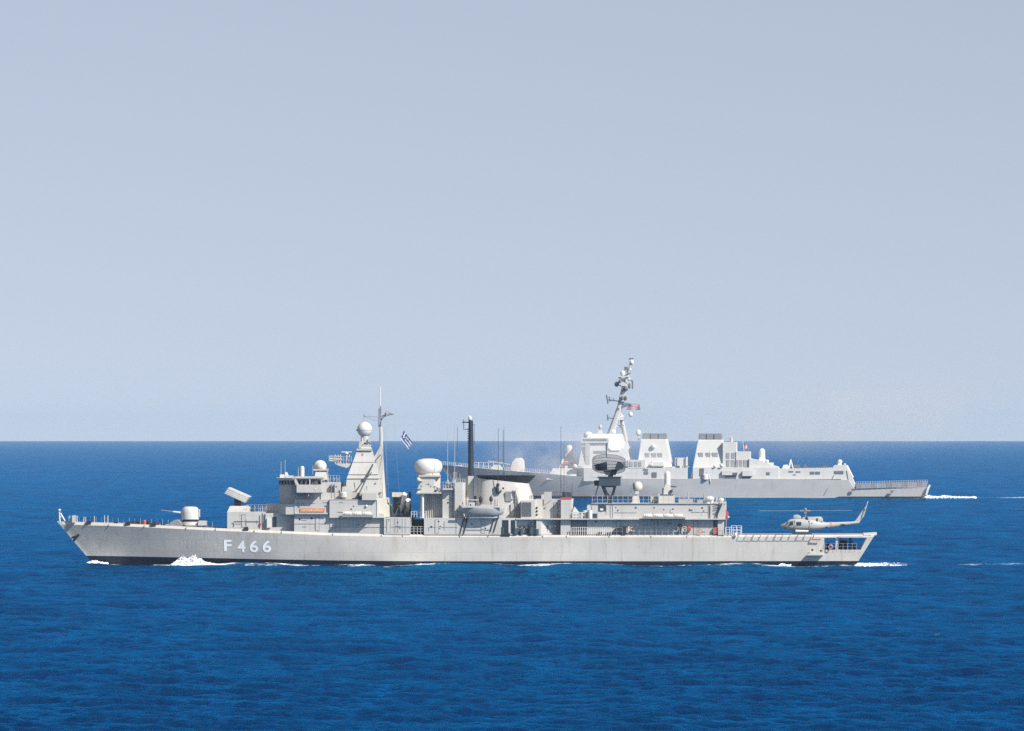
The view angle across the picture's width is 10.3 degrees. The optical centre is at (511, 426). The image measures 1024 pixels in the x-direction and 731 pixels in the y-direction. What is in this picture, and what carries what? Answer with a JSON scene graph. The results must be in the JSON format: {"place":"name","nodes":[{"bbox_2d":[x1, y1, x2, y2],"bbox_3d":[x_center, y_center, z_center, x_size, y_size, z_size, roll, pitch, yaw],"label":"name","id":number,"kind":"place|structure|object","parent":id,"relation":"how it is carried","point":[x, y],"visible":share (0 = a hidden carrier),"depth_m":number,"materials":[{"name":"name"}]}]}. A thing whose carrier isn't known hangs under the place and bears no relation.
{"place":"outdoors","nodes":[
{"label":"outdoors","id":0,"kind":"place"},
{"bbox_2d":[0,441,1023,730],"bbox_3d":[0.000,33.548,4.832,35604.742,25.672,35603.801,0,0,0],"label":"sea","id":1,"kind":"structure","parent":0,"point":[926,633],"depth_m":633.38,"materials":[{"name":"liquid"}]},
{"bbox_2d":[87,560,108,563],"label":"splash","id":2,"kind":"object","parent":1,"relation":"on","point":[93,561],"visible":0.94,"depth_m":892.29,"materials":[{"name":"white liquid"}]},
{"bbox_2d":[171,554,214,564],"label":"splash","id":3,"kind":"object","parent":1,"relation":"on","point":[190,560],"visible":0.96,"depth_m":886.09,"materials":[{"name":"white liquid"}]},
{"bbox_2d":[57,387,876,565],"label":"frigate","id":4,"kind":"object","parent":1,"relation":"on","point":[304,520],"visible":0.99,"depth_m":886.32,"materials":[{"name":"grey metal"}]},
{"bbox_2d":[343,511,351,514],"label":"life raft","id":5,"kind":"object","parent":4,"relation":"on","point":[347,512],"visible":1,"depth_m":885.14,"materials":[{"name":"white paint"}]},
{"bbox_2d":[401,431,411,448],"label":"flag","id":6,"kind":"object","parent":4,"relation":"attached to","point":[406,440],"visible":1,"depth_m":891.92,"materials":[{"name":"fabric"}]},
{"bbox_2d":[459,496,503,516],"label":"ships boat","id":7,"kind":"object","parent":4,"relation":"hanging from","point":[471,509],"visible":1,"depth_m":883.40,"materials":[{"name":"grey paint"}]},
{"bbox_2d":[554,502,556,517],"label":"door","id":8,"kind":"structure","parent":4,"relation":"in","point":[555,503],"depth_m":886.31,"materials":[{"name":"grey paint"}]},
{"bbox_2d":[780,501,867,533],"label":"helicopter","id":9,"kind":"object","parent":4,"relation":"on","point":[798,524],"visible":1,"depth_m":887.38,"materials":[{"name":"white metal"}]},
{"bbox_2d":[441,358,930,497],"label":"destroyer","id":10,"kind":"object","parent":1,"relation":"on","point":[721,468],"visible":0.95,"depth_m":1730.36,"materials":[{"name":"white paint"}]},
{"bbox_2d":[624,403,640,409],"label":"flag","id":11,"kind":"object","parent":10,"relation":"attached to","point":[632,406],"visible":1,"depth_m":1738.41,"materials":[{"name":"multicoloured fabric"}]},
{"bbox_2d":[854,563,900,566],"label":"splash","id":12,"kind":"object","parent":1,"relation":"on","point":[870,564],"visible":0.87,"depth_m":879.83,"materials":[{"name":"white liquid"}]},
{"bbox_2d":[924,495,975,497],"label":"splash","id":13,"kind":"object","parent":1,"relation":"on","point":[930,496],"visible":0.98,"depth_m":1721.75,"materials":[{"name":"white liquid"}]},
{"bbox_2d":[0,0,1023,440],"label":"sky","id":14,"kind":"structure","parent":0,"point":[221,220],"materials":[{"name":"blue"}]}
]}

